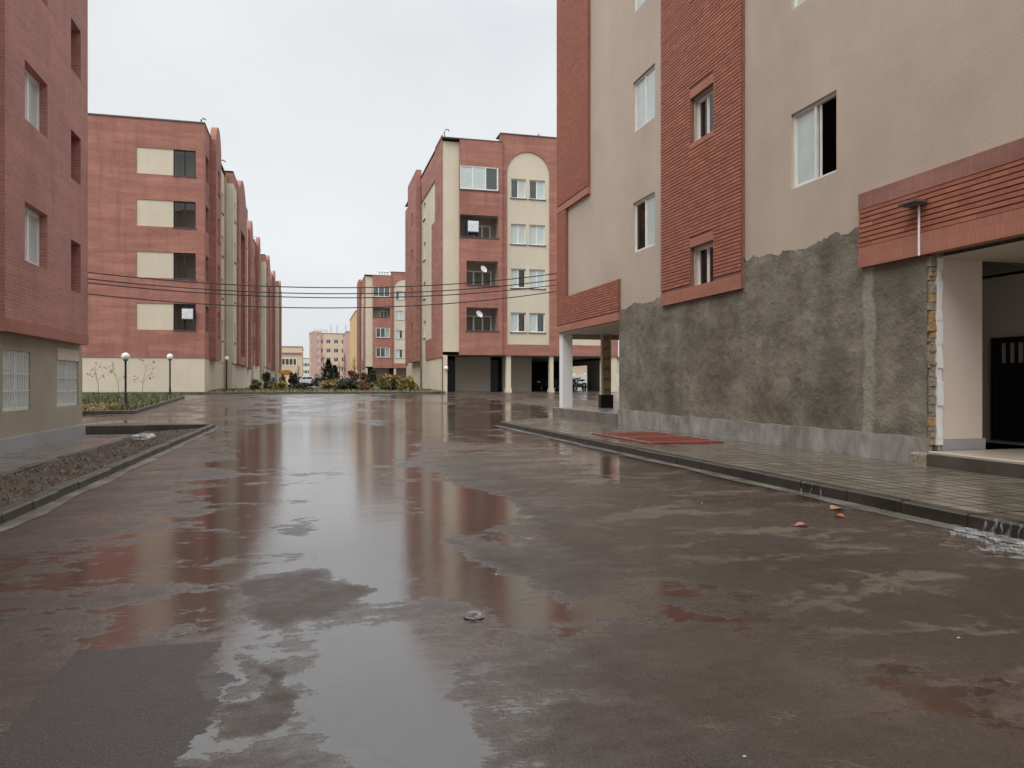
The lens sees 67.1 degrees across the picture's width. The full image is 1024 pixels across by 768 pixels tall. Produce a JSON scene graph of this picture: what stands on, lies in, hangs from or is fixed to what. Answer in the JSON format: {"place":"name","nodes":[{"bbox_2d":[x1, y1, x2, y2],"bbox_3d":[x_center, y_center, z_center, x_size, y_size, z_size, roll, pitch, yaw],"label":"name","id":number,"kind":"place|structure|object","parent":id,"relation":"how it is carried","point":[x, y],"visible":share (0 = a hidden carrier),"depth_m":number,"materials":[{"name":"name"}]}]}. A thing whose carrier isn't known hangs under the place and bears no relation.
{"place":"outdoors","nodes":[
{"label":"outdoors","id":0,"kind":"place"},
{"bbox_2d":[0,434,135,473],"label":"path","id":1,"kind":"structure","parent":0,"point":[10,461],"depth_m":16.70,"materials":[{"name":"concrete"}]},
{"bbox_2d":[0,0,88,453],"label":"apartment building","id":2,"kind":"structure","parent":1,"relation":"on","point":[44,337],"depth_m":18.11,"materials":[{"name":"red brick"}]},
{"bbox_2d":[3,350,28,411],"bbox_3d":[-10.853,-0.070,16.829,0.090,1.300,1.650,0,0,-15],"label":"window","id":3,"kind":"structure","parent":2,"relation":"in","point":[15,363],"depth_m":16.83,"materials":[{"name":"white glass"}]},
{"bbox_2d":[25,206,38,265],"bbox_3d":[-10.952,-3.330,17.408,0.060,1.280,1.500,0,0,-15],"label":"window","id":4,"kind":"structure","parent":2,"relation":"in","point":[31,218],"depth_m":17.71,"materials":[{"name":"white glass"}]},
{"bbox_2d":[25,69,38,130],"bbox_3d":[-10.952,-6.410,17.408,0.060,1.280,1.500,0,0,-15],"label":"window","id":5,"kind":"structure","parent":2,"relation":"in","point":[31,85],"depth_m":17.71,"materials":[{"name":"white paint"}]},
{"bbox_2d":[57,360,76,406],"bbox_3d":[-11.775,-0.020,20.361,0.090,1.200,1.850,0,0,-15],"label":"window","id":6,"kind":"structure","parent":2,"relation":"in","point":[66,370],"depth_m":20.37,"materials":[{"name":"white plastic"}]},
{"bbox_2d":[0,431,149,476],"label":"path edging","id":7,"kind":"object","parent":1,"relation":"on","point":[23,468],"visible":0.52,"depth_m":13.81,"materials":[{"name":"concrete"}]},
{"bbox_2d":[0,427,200,507],"bbox_3d":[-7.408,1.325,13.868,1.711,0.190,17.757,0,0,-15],"label":"dead grass","id":8,"kind":"structure","parent":0,"point":[74,463],"depth_m":12.65,"materials":[{"name":"brown plant"}]},
{"bbox_2d":[130,433,155,439],"bbox_3d":[-8.631,1.223,18.085,0.535,0.139,0.347,0,0,-15],"label":"plastic bag","id":9,"kind":"object","parent":8,"relation":"on","point":[143,436],"visible":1,"depth_m":17.97,"materials":[{"name":"white plastic"}]},
{"bbox_2d":[82,391,184,409],"bbox_3d":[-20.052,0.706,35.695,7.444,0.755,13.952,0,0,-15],"label":"grass","id":10,"kind":"structure","parent":0,"point":[90,397],"depth_m":36.81,"materials":[{"name":"green plant"}]},
{"bbox_2d":[87,361,104,394],"bbox_3d":[-21.477,-0.179,39.968,0.841,2.002,0.828,0,0,-15],"label":"sapling","id":11,"kind":"object","parent":10,"relation":"on","point":[96,376],"visible":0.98,"depth_m":39.96,"materials":[{"name":"brown plant"}]},
{"bbox_2d":[82,401,145,410],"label":"flowers","id":12,"kind":"object","parent":10,"relation":"on","point":[101,406],"visible":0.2,"depth_m":31.96,"materials":[{"name":"plant"}]},
{"bbox_2d":[121,353,129,405],"bbox_3d":[-16.279,-0.167,32.500,0.330,2.315,0.330,0,0,-15],"label":"street lamp","id":13,"kind":"object","parent":10,"relation":"on","point":[125,357],"visible":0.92,"depth_m":32.46,"materials":[{"name":"black metal"}]},
{"bbox_2d":[167,354,172,396],"bbox_3d":[-18.400,-0.468,41.500,0.330,2.315,0.330,0,0,-15],"label":"street lamp","id":14,"kind":"object","parent":10,"relation":"on","point":[169,357],"visible":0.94,"depth_m":41.46,"materials":[{"name":"grey metal"}]},
{"bbox_2d":[206,387,438,391],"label":"flower bed soil","id":15,"kind":"structure","parent":0,"point":[308,390],"depth_m":51.43,"materials":[{"name":"brown soil"}]},
{"bbox_2d":[224,356,228,389],"bbox_3d":[-19.050,-0.697,51.500,0.330,2.315,0.330,0,0,-15],"label":"street lamp","id":16,"kind":"object","parent":15,"relation":"on","point":[226,358],"visible":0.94,"depth_m":51.46,"materials":[{"name":"grey metal"}]},
{"bbox_2d":[249,379,261,389],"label":"shrub","id":17,"kind":"object","parent":15,"relation":"on","point":[256,384],"visible":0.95,"depth_m":53.32,"materials":[{"name":"green plant"}]},
{"bbox_2d":[261,370,270,388],"bbox_3d":[-19.756,-0.330,61.925,0.850,1.610,0.933,0,0,-15],"label":"shrub","id":18,"kind":"object","parent":15,"relation":"on","point":[266,376],"visible":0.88,"depth_m":61.80,"materials":[{"name":"green plant"}]},
{"bbox_2d":[265,377,276,388],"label":"shrub","id":19,"kind":"object","parent":15,"relation":"on","point":[272,380],"visible":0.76,"depth_m":54.91,"materials":[{"name":"green plant"}]},
{"bbox_2d":[270,379,288,389],"bbox_3d":[-16.241,0.111,53.874,1.332,0.884,1.028,0,0,7],"label":"shrub","id":20,"kind":"object","parent":15,"relation":"on","point":[279,384],"visible":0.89,"depth_m":53.71,"materials":[{"name":"green plant"}]},
{"bbox_2d":[288,372,298,384],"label":"shrub","id":21,"kind":"object","parent":15,"relation":"on","point":[293,379],"visible":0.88,"depth_m":69.99,"materials":[{"name":"green plant"}]},
{"bbox_2d":[287,382,314,389],"bbox_3d":[-15.012,0.173,54.788,1.783,0.682,2.000,0,0,10],"label":"shrub","id":22,"kind":"object","parent":15,"relation":"on","point":[305,385],"visible":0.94,"depth_m":54.64,"materials":[{"name":"green plant"}]},
{"bbox_2d":[311,374,322,386],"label":"shrub","id":23,"kind":"object","parent":15,"relation":"on","point":[316,381],"visible":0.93,"depth_m":89.79,"materials":[{"name":"green plant"}]},
{"bbox_2d":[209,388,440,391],"bbox_3d":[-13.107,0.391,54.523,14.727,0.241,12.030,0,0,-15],"label":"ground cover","id":24,"kind":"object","parent":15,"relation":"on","point":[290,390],"visible":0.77,"depth_m":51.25,"materials":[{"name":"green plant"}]},
{"bbox_2d":[318,359,336,387],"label":"fir tree","id":25,"kind":"object","parent":15,"relation":"on","point":[328,366],"visible":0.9,"depth_m":71.87,"materials":[{"name":"green plant"}]},
{"bbox_2d":[322,381,335,388],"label":"shrub","id":26,"kind":"object","parent":15,"relation":"on","point":[326,384],"visible":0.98,"depth_m":54.81,"materials":[{"name":"orange plant"}]},
{"bbox_2d":[327,365,340,387],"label":"fir tree","id":27,"kind":"object","parent":15,"relation":"on","point":[336,371],"visible":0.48,"depth_m":75.91,"materials":[{"name":"green plant"}]},
{"bbox_2d":[333,379,349,389],"bbox_3d":[-11.952,0.114,54.138,1.302,0.894,1.284,0,0,18],"label":"shrub","id":28,"kind":"object","parent":15,"relation":"on","point":[342,384],"visible":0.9,"depth_m":53.91,"materials":[{"name":"green plant"}]},
{"bbox_2d":[339,378,360,389],"bbox_3d":[-11.476,0.019,54.954,1.928,1.039,1.637,0,0,30],"label":"shrub","id":29,"kind":"object","parent":15,"relation":"on","point":[353,382],"visible":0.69,"depth_m":54.59,"materials":[{"name":"green plant"}]},
{"bbox_2d":[345,370,359,379],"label":"shrub","id":30,"kind":"object","parent":15,"relation":"on","point":[353,374],"visible":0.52,"depth_m":65.69,"materials":[{"name":"brown plant"}]},
{"bbox_2d":[359,372,368,383],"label":"shrub","id":31,"kind":"object","parent":15,"relation":"on","point":[363,376],"visible":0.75,"depth_m":61.86,"materials":[{"name":"brown plant"}]},
{"bbox_2d":[357,381,373,389],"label":"shrub","id":32,"kind":"object","parent":15,"relation":"on","point":[363,385],"visible":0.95,"depth_m":52.81,"materials":[{"name":"brown plant"}]},
{"bbox_2d":[368,369,376,387],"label":"shrub","id":33,"kind":"object","parent":15,"relation":"on","point":[372,378],"visible":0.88,"depth_m":57.96,"materials":[{"name":"green plant"}]},
{"bbox_2d":[375,376,391,389],"bbox_3d":[-8.662,-0.023,52.966,1.109,1.173,1.316,0,0,42],"label":"shrub","id":34,"kind":"object","parent":15,"relation":"on","point":[382,382],"visible":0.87,"depth_m":52.70,"materials":[{"name":"green plant"}]},
{"bbox_2d":[379,373,399,386],"bbox_3d":[-8.868,-0.170,56.102,1.801,1.318,1.349,0,0,-15],"label":"shrub","id":35,"kind":"object","parent":15,"relation":"on","point":[393,376],"visible":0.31,"depth_m":55.86,"materials":[{"name":"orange plant"}]},
{"bbox_2d":[390,379,397,390],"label":"shrub","id":36,"kind":"object","parent":15,"relation":"on","point":[393,384],"visible":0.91,"depth_m":52.20,"materials":[{"name":"green plant"}]},
{"bbox_2d":[396,377,405,389],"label":"shrub","id":37,"kind":"object","parent":15,"relation":"on","point":[400,385],"visible":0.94,"depth_m":52.39,"materials":[{"name":"yellow plant"}]},
{"bbox_2d":[402,376,418,389],"bbox_3d":[-7.032,-0.049,52.968,1.234,1.144,1.192,0,0,39],"label":"shrub","id":38,"kind":"object","parent":15,"relation":"on","point":[409,382],"visible":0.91,"depth_m":52.69,"materials":[{"name":"yellow plant"}]},
{"bbox_2d":[88,0,618,357],"label":"sky","id":39,"kind":"structure","parent":0,"point":[326,113],"materials":[{"name":"white"}]},
{"bbox_2d":[0,385,1023,767],"bbox_3d":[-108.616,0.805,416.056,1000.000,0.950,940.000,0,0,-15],"label":"road","id":40,"kind":"structure","parent":0,"point":[282,581],"depth_m":4.34,"materials":[{"name":"grey asphalt"}]},
{"bbox_2d":[0,424,215,523],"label":"kerb","id":41,"kind":"structure","parent":40,"relation":"on","point":[26,505],"depth_m":11.51,"materials":[{"name":"concrete"}]},
{"bbox_2d":[0,427,219,531],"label":"gutter","id":42,"kind":"object","parent":40,"relation":"on","point":[32,514],"visible":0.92,"depth_m":9.23,"materials":[{"name":"concrete"}]},
{"bbox_2d":[82,395,184,413],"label":"kerb","id":43,"kind":"structure","parent":40,"relation":"on","point":[147,407],"depth_m":29.60,"materials":[{"name":"concrete"}]},
{"bbox_2d":[82,113,252,391],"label":"apartment building","id":44,"kind":"structure","parent":40,"relation":"on","point":[166,199],"depth_m":46.64,"materials":[{"name":"red brick"}]},
{"bbox_2d":[174,304,195,329],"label":"window","id":45,"kind":"structure","parent":44,"relation":"in","point":[184,305],"depth_m":47.00,"materials":[{"name":"black metal"}]},
{"bbox_2d":[174,253,195,278],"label":"window","id":46,"kind":"structure","parent":44,"relation":"in","point":[174,253],"depth_m":47.01,"materials":[{"name":"black glass"}]},
{"bbox_2d":[174,201,195,227],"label":"window","id":47,"kind":"structure","parent":44,"relation":"in","point":[174,201],"depth_m":47.01,"materials":[{"name":"black metal"}]},
{"bbox_2d":[174,150,195,176],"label":"window","id":48,"kind":"structure","parent":44,"relation":"in","point":[184,151],"depth_m":46.98,"materials":[{"name":"black metal"}]},
{"bbox_2d":[181,308,194,321],"bbox_3d":[-19.680,-4.180,46.882,0.714,0.824,0.629,0,0,-15],"label":"evaporative cooler","id":49,"kind":"object","parent":44,"relation":"attached to","point":[187,314],"visible":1,"depth_m":46.61,"materials":[{"name":"grey metal"}]},
{"bbox_2d":[251,236,271,386],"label":"apartment building","id":50,"kind":"structure","parent":40,"relation":"on","point":[262,332],"depth_m":99.56,"materials":[{"name":"paint"}]},
{"bbox_2d":[82,391,444,393],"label":"kerb","id":51,"kind":"structure","parent":40,"relation":"on","point":[377,392],"depth_m":47.95,"materials":[{"name":"concrete"}]},
{"bbox_2d":[270,270,281,382],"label":"apartment building","id":52,"kind":"structure","parent":40,"relation":"on","point":[275,371],"depth_m":139.76,"materials":[{"name":"paint"}]},
{"bbox_2d":[279,370,292,376],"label":"canopy","id":53,"kind":"object","parent":40,"relation":"on","point":[284,372],"visible":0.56,"depth_m":104.19,"materials":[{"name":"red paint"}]},
{"bbox_2d":[282,346,303,384],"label":"apartment building","id":54,"kind":"structure","parent":40,"relation":"on","point":[292,358],"depth_m":230.89,"materials":[{"name":"beige paint"}]},
{"bbox_2d":[282,358,296,365],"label":"window","id":55,"kind":"structure","parent":54,"relation":"in","point":[282,358],"depth_m":230.59,"materials":[{"name":"white plastic"}]},
{"bbox_2d":[290,376,320,385],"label":"parked car","id":56,"kind":"object","parent":40,"relation":"on","point":[306,379],"visible":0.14,"depth_m":111.41,"materials":[{"name":"white paint"}]},
{"bbox_2d":[303,358,308,375],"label":"apartment building","id":57,"kind":"structure","parent":40,"relation":"on","point":[305,366],"depth_m":367.23,"materials":[{"name":"paint"}]},
{"bbox_2d":[309,329,343,383],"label":"apartment building","id":58,"kind":"structure","parent":40,"relation":"on","point":[324,343],"depth_m":291.65,"materials":[{"name":"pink paint"}]},
{"bbox_2d":[343,331,349,378],"bbox_3d":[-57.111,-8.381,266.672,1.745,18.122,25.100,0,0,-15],"label":"apartment building","id":59,"kind":"structure","parent":40,"relation":"on","point":[346,342],"depth_m":254.71,"materials":[{"name":"pink paint"}]},
{"bbox_2d":[350,310,357,380],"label":"apartment building","id":60,"kind":"structure","parent":40,"relation":"on","point":[353,337],"depth_m":206.25,"materials":[{"name":"paint"}]},
{"bbox_2d":[357,271,405,385],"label":"apartment building","id":61,"kind":"structure","parent":40,"relation":"on","point":[380,340],"depth_m":121.61,"materials":[{"name":"red paint"}]},
{"bbox_2d":[373,286,389,296],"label":"window","id":62,"kind":"structure","parent":61,"relation":"in","point":[375,290],"depth_m":121.13,"materials":[{"name":"white glass"}]},
{"bbox_2d":[376,347,389,356],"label":"window","id":63,"kind":"structure","parent":61,"relation":"in","point":[380,352],"depth_m":121.19,"materials":[{"name":"grey glass"}]},
{"bbox_2d":[376,328,389,337],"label":"window","id":64,"kind":"structure","parent":61,"relation":"in","point":[380,332],"depth_m":121.19,"materials":[{"name":"white glass"}]},
{"bbox_2d":[396,349,402,357],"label":"window","id":65,"kind":"structure","parent":61,"relation":"in","point":[399,352],"depth_m":122.08,"materials":[{"name":"white plastic"}]},
{"bbox_2d":[396,330,402,338],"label":"window","id":66,"kind":"structure","parent":61,"relation":"in","point":[399,333],"depth_m":122.08,"materials":[{"name":"white glass"}]},
{"bbox_2d":[396,311,402,319],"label":"window","id":67,"kind":"structure","parent":61,"relation":"in","point":[399,314],"depth_m":122.08,"materials":[{"name":"white glass"}]},
{"bbox_2d":[396,291,402,299],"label":"window","id":68,"kind":"structure","parent":61,"relation":"in","point":[397,294],"depth_m":122.14,"materials":[{"name":"white plastic"}]},
{"bbox_2d":[463,610,484,619],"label":"litter","id":69,"kind":"object","parent":40,"relation":"on","point":[475,614],"visible":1,"depth_m":4.21,"materials":[{"name":"white plastic"}]},
{"bbox_2d":[405,129,617,392],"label":"apartment building","id":70,"kind":"structure","parent":40,"relation":"on","point":[502,190],"depth_m":53.38,"materials":[{"name":"red brick"}]},
{"bbox_2d":[447,360,454,391],"bbox_3d":[-4.471,-0.495,54.379,0.940,2.450,0.110,0,0,-15],"label":"garage door","id":71,"kind":"structure","parent":70,"relation":"in","point":[450,363],"depth_m":54.41,"materials":[{"name":"black metal"}]},
{"bbox_2d":[465,220,478,236],"bbox_3d":[-2.691,-10.535,52.193,0.840,0.970,0.740,0,0,-15],"label":"evaporative cooler","id":72,"kind":"object","parent":70,"relation":"attached to","point":[471,227],"visible":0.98,"depth_m":51.89,"materials":[{"name":"grey metal"}]},
{"bbox_2d":[467,315,490,330],"bbox_3d":[-2.358,-4.178,53.489,1.900,1.116,0.060,0,0,-15],"label":"balcony railing","id":73,"kind":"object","parent":70,"relation":"in","point":[467,315],"depth_m":53.54,"materials":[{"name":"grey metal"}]},
{"bbox_2d":[467,271,490,284],"bbox_3d":[-2.358,-7.278,53.489,1.900,1.116,0.060,0,0,-15],"label":"balcony railing","id":74,"kind":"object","parent":70,"relation":"in","point":[467,271],"depth_m":53.54,"materials":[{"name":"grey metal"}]},
{"bbox_2d":[460,165,497,190],"bbox_3d":[-2.236,-13.920,52.250,2.650,1.600,0.160,0,0,-15],"label":"window","id":75,"kind":"structure","parent":70,"relation":"in","point":[471,177],"depth_m":52.18,"materials":[{"name":"white glass"}]},
{"bbox_2d":[473,225,489,237],"bbox_3d":[-2.087,-10.460,53.560,1.200,1.080,0.060,0,0,-15],"label":"balcony railing","id":76,"kind":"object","parent":70,"relation":"in","point":[481,226],"depth_m":53.55,"materials":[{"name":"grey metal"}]},
{"bbox_2d":[490,360,497,390],"bbox_3d":[-1.283,-0.495,55.211,0.550,2.450,0.110,0,0,-15],"label":"garage door","id":77,"kind":"structure","parent":70,"relation":"in","point":[493,363],"depth_m":55.19,"materials":[{"name":"black metal"}]},
{"bbox_2d":[510,224,525,244],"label":"window","id":78,"kind":"structure","parent":70,"relation":"in","point":[518,231],"depth_m":53.26,"materials":[{"name":"white glass"}]},
{"bbox_2d":[510,313,526,332],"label":"window","id":79,"kind":"structure","parent":70,"relation":"in","point":[518,320],"depth_m":53.27,"materials":[{"name":"white glass"}]},
{"bbox_2d":[510,179,526,199],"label":"window","id":80,"kind":"structure","parent":70,"relation":"in","point":[518,187],"depth_m":53.31,"materials":[{"name":"white glass"}]},
{"bbox_2d":[511,269,525,288],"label":"window","id":81,"kind":"structure","parent":70,"relation":"in","point":[515,273],"depth_m":53.27,"materials":[{"name":"white plastic"}]},
{"bbox_2d":[528,313,544,332],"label":"window","id":82,"kind":"structure","parent":70,"relation":"in","point":[536,320],"depth_m":53.59,"materials":[{"name":"white plastic"}]},
{"bbox_2d":[528,225,544,245],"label":"window","id":83,"kind":"structure","parent":70,"relation":"in","point":[536,232],"depth_m":53.59,"materials":[{"name":"white glass"}]},
{"bbox_2d":[529,269,544,288],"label":"window","id":84,"kind":"structure","parent":70,"relation":"in","point":[531,272],"depth_m":53.59,"materials":[{"name":"white plastic"}]},
{"bbox_2d":[528,180,545,200],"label":"window","id":85,"kind":"structure","parent":70,"relation":"in","point":[536,188],"depth_m":53.66,"materials":[{"name":"white glass"}]},
{"bbox_2d":[535,372,575,390],"bbox_3d":[3.394,-0.170,59.067,1.680,1.460,4.144,0,0,27],"label":"parked car","id":86,"kind":"object","parent":40,"relation":"on","point":[542,382],"visible":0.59,"depth_m":57.52,"materials":[{"name":"paint"}]},
{"bbox_2d":[572,377,587,390],"bbox_3d":[5.190,0.004,59.232,0.735,1.102,1.931,0,0,37],"label":"motorcycle","id":87,"kind":"object","parent":40,"relation":"on","point":[579,385],"visible":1,"depth_m":59.05,"materials":[{"name":"metal"}]},
{"bbox_2d":[572,356,618,374],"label":"house","id":88,"kind":"structure","parent":40,"relation":"on","point":[576,370],"depth_m":134.89,"materials":[{"name":"beige paint"}]},
{"bbox_2d":[572,373,618,386],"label":"boundary wall","id":89,"kind":"structure","parent":40,"relation":"on","point":[583,376],"depth_m":116.44,"materials":[{"name":"paint"}]},
{"bbox_2d":[497,426,1023,545],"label":"gutter","id":90,"kind":"object","parent":40,"relation":"on","point":[922,520],"visible":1,"depth_m":8.37,"materials":[{"name":"concrete"}]},
{"bbox_2d":[500,421,1023,539],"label":"kerb","id":91,"kind":"structure","parent":40,"relation":"on","point":[1011,528],"depth_m":8.62,"materials":[{"name":"concrete"}]},
{"bbox_2d":[505,417,1023,521],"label":"pavement","id":92,"kind":"structure","parent":0,"point":[994,495],"depth_m":10.29,"materials":[{"name":"tile"}]},
{"bbox_2d":[592,432,723,444],"bbox_3d":[2.983,1.128,16.385,1.570,0.052,3.120,0,0,-15],"label":"steel hatch","id":93,"kind":"object","parent":92,"relation":"on","point":[652,438],"visible":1,"depth_m":15.78,"materials":[{"name":"red paint"}]},
{"bbox_2d":[553,0,1023,478],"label":"apartment building","id":94,"kind":"structure","parent":92,"relation":"on","point":[738,257],"depth_m":13.89,"materials":[{"name":"beige paint"}]},
{"bbox_2d":[88,282,555,297],"bbox_3d":[-5.183,-3.094,24.351,15.134,0.900,0.034,0,0,-23],"label":"overhead cable","id":95,"kind":"object","parent":94,"relation":"attached to","point":[312,297],"visible":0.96,"depth_m":23.86,"materials":[{"name":"black rubber"}]},
{"bbox_2d":[88,278,556,293],"bbox_3d":[-5.183,-3.248,24.351,15.134,0.972,0.034,0,0,-23],"label":"overhead cable","id":96,"kind":"object","parent":94,"relation":"attached to","point":[312,293],"visible":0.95,"depth_m":23.85,"materials":[{"name":"black rubber"}]},
{"bbox_2d":[88,272,556,287],"bbox_3d":[-5.183,-3.450,24.351,15.134,1.009,0.034,0,0,-23],"label":"overhead cable","id":97,"kind":"object","parent":94,"relation":"attached to","point":[312,287],"visible":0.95,"depth_m":23.86,"materials":[{"name":"black rubber"}]},
{"bbox_2d":[88,291,556,307],"bbox_3d":[-5.183,-2.822,24.351,15.135,1.005,0.034,0,0,-23],"label":"overhead cable","id":98,"kind":"object","parent":94,"relation":"attached to","point":[312,307],"visible":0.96,"depth_m":23.85,"materials":[{"name":"black rubber"}]},
{"bbox_2d":[635,0,644,11],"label":"window","id":99,"kind":"structure","parent":94,"relation":"in","point":[638,3],"depth_m":20.88,"materials":[{"name":"white glass"}]},
{"bbox_2d":[635,65,654,131],"bbox_3d":[3.550,-7.505,20.367,0.060,1.370,1.380,0,0,-15],"label":"window","id":100,"kind":"structure","parent":94,"relation":"in","point":[645,86],"depth_m":20.37,"materials":[{"name":"white glass"}]},
{"bbox_2d":[635,193,654,252],"bbox_3d":[3.599,-4.235,20.380,0.160,1.370,1.380,0,0,-15],"label":"window","id":101,"kind":"structure","parent":94,"relation":"in","point":[647,205],"depth_m":20.34,"materials":[{"name":"white plastic"}]},
{"bbox_2d":[697,244,713,284],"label":"window","id":102,"kind":"structure","parent":94,"relation":"in","point":[707,247],"depth_m":17.23,"materials":[{"name":"white plastic"}]},
{"bbox_2d":[697,90,713,138],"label":"window","id":103,"kind":"structure","parent":94,"relation":"in","point":[707,97],"depth_m":17.28,"materials":[{"name":"white plastic"}]},
{"bbox_2d":[794,0,804,7],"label":"window","id":104,"kind":"structure","parent":94,"relation":"in","point":[796,2],"depth_m":14.05,"materials":[{"name":"white plastic"}]},
{"bbox_2d":[793,92,835,188],"bbox_3d":[5.339,-4.235,13.517,0.060,1.370,1.260,0,0,-15],"label":"window","id":105,"kind":"structure","parent":94,"relation":"in","point":[806,122],"depth_m":13.75,"materials":[{"name":"white glass"}]},
{"bbox_2d":[898,199,927,255],"bbox_3d":[5.674,-2.200,10.928,0.220,0.760,0.320,0,0,-15],"label":"wall lamp","id":106,"kind":"object","parent":94,"relation":"attached to","point":[913,203],"visible":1,"depth_m":10.92,"materials":[{"name":"grey metal"}]},
{"bbox_2d":[991,336,1023,441],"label":"door","id":107,"kind":"structure","parent":94,"relation":"in","point":[1007,379],"depth_m":12.53,"materials":[{"name":"black metal"}]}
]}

